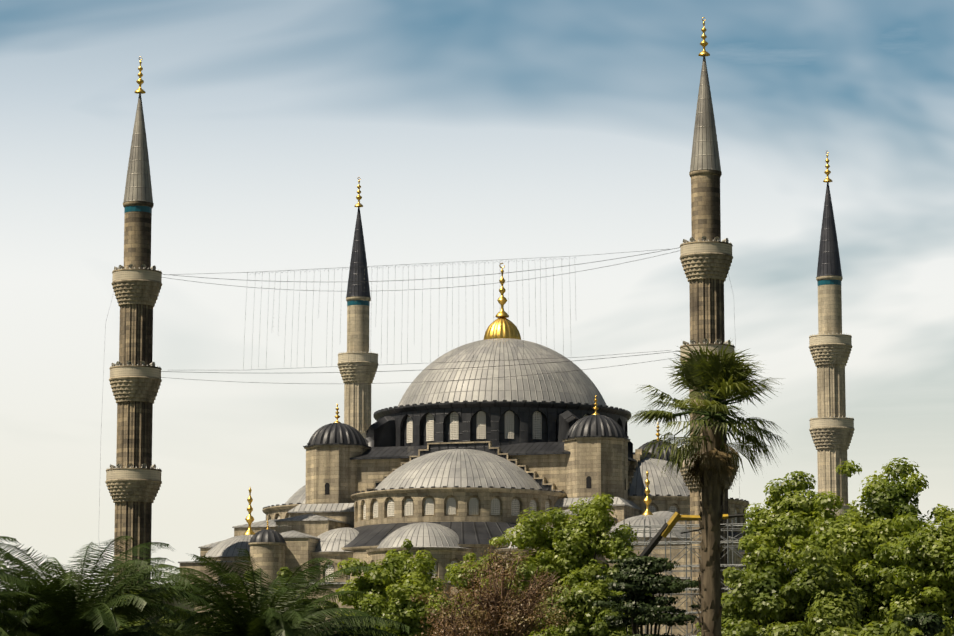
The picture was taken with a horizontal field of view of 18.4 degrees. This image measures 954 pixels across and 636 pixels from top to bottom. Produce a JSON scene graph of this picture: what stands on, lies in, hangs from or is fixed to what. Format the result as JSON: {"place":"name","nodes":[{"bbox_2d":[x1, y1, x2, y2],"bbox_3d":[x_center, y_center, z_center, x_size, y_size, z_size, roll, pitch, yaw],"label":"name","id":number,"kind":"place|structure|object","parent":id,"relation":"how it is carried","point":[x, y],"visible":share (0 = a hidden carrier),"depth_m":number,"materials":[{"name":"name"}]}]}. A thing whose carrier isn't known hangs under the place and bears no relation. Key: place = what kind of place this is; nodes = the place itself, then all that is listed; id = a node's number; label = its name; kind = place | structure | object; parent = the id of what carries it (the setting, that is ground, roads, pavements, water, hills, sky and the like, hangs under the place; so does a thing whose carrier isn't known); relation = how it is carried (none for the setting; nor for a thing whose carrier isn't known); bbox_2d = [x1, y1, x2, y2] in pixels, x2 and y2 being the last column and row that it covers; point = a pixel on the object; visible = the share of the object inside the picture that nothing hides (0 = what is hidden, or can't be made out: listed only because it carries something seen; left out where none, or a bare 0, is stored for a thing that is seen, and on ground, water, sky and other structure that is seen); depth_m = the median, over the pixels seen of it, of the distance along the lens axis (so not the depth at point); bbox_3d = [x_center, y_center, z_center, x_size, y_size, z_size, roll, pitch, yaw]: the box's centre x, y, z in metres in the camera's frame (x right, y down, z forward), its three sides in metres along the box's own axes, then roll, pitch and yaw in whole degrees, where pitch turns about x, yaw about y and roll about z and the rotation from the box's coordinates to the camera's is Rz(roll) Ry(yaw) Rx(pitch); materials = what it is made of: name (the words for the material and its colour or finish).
{"place":"outdoors","nodes":[
{"label":"outdoors","id":0,"kind":"place"},
{"bbox_2d":[150,437,790,635],"bbox_3d":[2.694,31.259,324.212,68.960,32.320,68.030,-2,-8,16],"label":"mosque walls","id":1,"kind":"structure","parent":0,"point":[605,465],"depth_m":305.50,"materials":[{"name":"beige stone"}]},
{"bbox_2d":[161,338,785,585],"bbox_3d":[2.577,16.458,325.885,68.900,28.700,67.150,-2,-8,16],"label":"domes","id":2,"kind":"structure","parent":1,"relation":"on","point":[461,468],"depth_m":314.03,"materials":[{"name":"grey metal"}]},
{"bbox_2d":[243,263,660,534],"bbox_3d":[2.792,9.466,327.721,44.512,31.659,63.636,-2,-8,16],"label":"finials","id":3,"kind":"object","parent":2,"relation":"on","point":[501,324],"visible":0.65,"depth_m":327.13,"materials":[{"name":"gold metal"}]},
{"bbox_2d":[249,400,751,552],"bbox_3d":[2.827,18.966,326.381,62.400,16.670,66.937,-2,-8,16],"label":"roof","id":4,"kind":"structure","parent":1,"relation":"on","point":[386,435],"depth_m":314.00,"materials":[{"name":"grey metal"}]},
{"bbox_2d":[277,411,736,581],"bbox_3d":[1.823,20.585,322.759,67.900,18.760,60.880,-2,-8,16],"label":"windows","id":5,"kind":"structure","parent":1,"relation":"in","point":[481,434],"depth_m":310.92,"materials":[{"name":"black glass"}]},
{"bbox_2d":[0,0,953,617],"label":"sky","id":6,"kind":"structure","parent":0,"point":[472,131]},
{"label":"ground","id":7,"kind":"structure","parent":0,"visible":0},
{"bbox_2d":[0,536,40,635],"bbox_3d":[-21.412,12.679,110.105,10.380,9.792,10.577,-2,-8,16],"label":"palm fronds","id":8,"kind":"object","parent":7,"relation":"on","point":[13,576],"visible":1,"depth_m":111.37,"materials":[{"name":"green plant"}]},
{"bbox_2d":[0,536,210,635],"bbox_3d":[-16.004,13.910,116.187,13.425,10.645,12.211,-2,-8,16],"label":"palm fronds","id":9,"kind":"object","parent":7,"relation":"on","point":[74,608],"visible":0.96,"depth_m":114.80,"materials":[{"name":"green plant"}]},
{"bbox_2d":[105,57,161,621],"bbox_3d":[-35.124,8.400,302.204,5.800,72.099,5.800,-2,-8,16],"label":"minaret","id":10,"kind":"object","parent":7,"relation":"on","point":[133,481],"visible":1,"depth_m":301.33,"materials":[{"name":"stone"}]},
{"bbox_2d":[99,247,739,570],"bbox_3d":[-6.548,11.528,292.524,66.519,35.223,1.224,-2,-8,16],"label":"string lights","id":11,"kind":"object","parent":10,"relation":"attached to","point":[439,278],"visible":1,"depth_m":294.73,"materials":[{"name":"grey metal"}]},
{"bbox_2d":[115,589,177,635],"bbox_3d":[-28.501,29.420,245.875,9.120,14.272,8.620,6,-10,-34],"label":"shrub","id":12,"kind":"object","parent":7,"relation":"on","point":[166,621],"visible":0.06,"depth_m":246.36,"materials":[{"name":"green plant"}]},
{"bbox_2d":[118,548,416,635],"bbox_3d":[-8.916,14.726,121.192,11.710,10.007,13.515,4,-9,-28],"label":"palm fronds","id":13,"kind":"object","parent":7,"relation":"on","point":[239,612],"visible":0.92,"depth_m":120.46,"materials":[{"name":"green plant"}]},
{"bbox_2d":[245,567,338,627],"bbox_3d":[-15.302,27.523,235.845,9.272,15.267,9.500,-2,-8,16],"label":"tree","id":14,"kind":"object","parent":7,"relation":"on","point":[283,570],"visible":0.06,"depth_m":236.77,"materials":[{"name":"green plant"}]},
{"bbox_2d":[337,177,378,437],"bbox_3d":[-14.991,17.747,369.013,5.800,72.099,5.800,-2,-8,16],"label":"minaret","id":15,"kind":"object","parent":7,"relation":"on","point":[357,406],"visible":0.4,"depth_m":369.81,"materials":[{"name":"stone"}]},
{"bbox_2d":[335,539,447,635],"bbox_3d":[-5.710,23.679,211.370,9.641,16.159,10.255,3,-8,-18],"label":"tree","id":16,"kind":"object","parent":7,"relation":"on","point":[393,583],"visible":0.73,"depth_m":210.11,"materials":[{"name":"green plant"}]},
{"bbox_2d":[439,553,539,635],"bbox_3d":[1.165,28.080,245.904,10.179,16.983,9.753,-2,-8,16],"label":"tree","id":17,"kind":"object","parent":7,"relation":"on","point":[451,572],"visible":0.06,"depth_m":245.08,"materials":[{"name":"green plant"}]},
{"bbox_2d":[409,541,575,635],"bbox_3d":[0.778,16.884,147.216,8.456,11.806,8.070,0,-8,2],"label":"brown bare tree","id":18,"kind":"object","parent":7,"relation":"on","point":[493,611],"visible":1,"depth_m":146.78,"materials":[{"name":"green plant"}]},
{"bbox_2d":[480,493,651,635],"bbox_3d":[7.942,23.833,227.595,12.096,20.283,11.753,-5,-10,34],"label":"tree","id":19,"kind":"object","parent":7,"relation":"on","point":[583,538],"visible":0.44,"depth_m":226.81,"materials":[{"name":"green plant"}]},
{"bbox_2d":[537,565,639,635],"bbox_3d":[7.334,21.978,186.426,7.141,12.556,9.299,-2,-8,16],"label":"tree","id":20,"kind":"object","parent":7,"relation":"on","point":[590,622],"visible":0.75,"depth_m":185.31,"materials":[{"name":"green plant"}]},
{"bbox_2d":[588,555,700,635],"bbox_3d":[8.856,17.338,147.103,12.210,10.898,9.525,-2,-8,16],"label":"cedar tree","id":21,"kind":"object","parent":7,"relation":"on","point":[639,576],"visible":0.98,"depth_m":146.56,"materials":[{"name":"green plant"}]},
{"bbox_2d":[640,511,748,556],"bbox_3d":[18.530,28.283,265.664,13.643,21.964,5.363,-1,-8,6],"label":"boom lift","id":22,"kind":"object","parent":7,"relation":"on","point":[667,527],"visible":0.4,"depth_m":268.89,"materials":[{"name":"yellow metal"}]},
{"bbox_2d":[627,337,788,635],"bbox_3d":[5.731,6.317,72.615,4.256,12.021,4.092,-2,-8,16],"label":"palm tree","id":23,"kind":"object","parent":7,"relation":"on","point":[719,377],"visible":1,"depth_m":72.57,"materials":[{"name":"green plant"}]},
{"bbox_2d":[680,17,738,634],"bbox_3d":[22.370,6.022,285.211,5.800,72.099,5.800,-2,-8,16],"label":"minaret","id":24,"kind":"object","parent":7,"relation":"on","point":[706,257],"visible":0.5,"depth_m":285.24,"materials":[{"name":"stone"}]},
{"bbox_2d":[623,519,798,635],"bbox_3d":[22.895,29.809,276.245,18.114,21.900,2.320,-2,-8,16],"label":"scaffolding","id":25,"kind":"object","parent":7,"relation":"on","point":[686,542],"visible":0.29,"depth_m":278.05,"materials":[{"name":"silver metal"}]},
{"bbox_2d":[695,592,764,635],"bbox_3d":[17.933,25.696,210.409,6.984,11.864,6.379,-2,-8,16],"label":"shrub","id":26,"kind":"object","parent":7,"relation":"on","point":[724,615],"visible":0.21,"depth_m":208.46,"materials":[{"name":"green plant"}]},
{"bbox_2d":[724,471,837,627],"bbox_3d":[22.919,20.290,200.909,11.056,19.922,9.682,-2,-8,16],"label":"tree","id":27,"kind":"object","parent":7,"relation":"on","point":[780,525],"visible":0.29,"depth_m":200.30,"materials":[{"name":"green plant"}]},
{"bbox_2d":[721,538,863,635],"bbox_3d":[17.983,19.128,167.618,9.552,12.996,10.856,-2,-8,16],"label":"tree","id":28,"kind":"object","parent":7,"relation":"on","point":[762,594],"visible":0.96,"depth_m":165.97,"materials":[{"name":"green plant"}]},
{"bbox_2d":[809,152,856,522],"bbox_3d":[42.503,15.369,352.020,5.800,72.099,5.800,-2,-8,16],"label":"minaret","id":29,"kind":"object","parent":7,"relation":"on","point":[831,429],"visible":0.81,"depth_m":351.70,"materials":[{"name":"stone"}]},
{"bbox_2d":[782,457,944,634],"bbox_3d":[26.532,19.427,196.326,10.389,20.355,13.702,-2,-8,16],"label":"tree","id":30,"kind":"object","parent":7,"relation":"on","point":[858,535],"visible":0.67,"depth_m":194.29,"materials":[{"name":"green plant"}]},
{"bbox_2d":[820,606,910,635],"bbox_3d":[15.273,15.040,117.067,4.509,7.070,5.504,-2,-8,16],"label":"shrub","id":31,"kind":"object","parent":7,"relation":"on","point":[897,628],"visible":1,"depth_m":116.42,"materials":[{"name":"green plant"}]},
{"bbox_2d":[873,506,953,635],"bbox_3d":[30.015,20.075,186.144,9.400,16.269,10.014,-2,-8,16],"label":"tree","id":32,"kind":"object","parent":7,"relation":"on","point":[925,559],"visible":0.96,"depth_m":184.62,"materials":[{"name":"green plant"}]},
{"bbox_2d":[899,613,953,635],"bbox_3d":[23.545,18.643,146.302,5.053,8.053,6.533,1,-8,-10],"label":"dark tree","id":33,"kind":"object","parent":7,"relation":"on","point":[930,624],"visible":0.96,"depth_m":146.87,"materials":[{"name":"green plant"}]}
]}

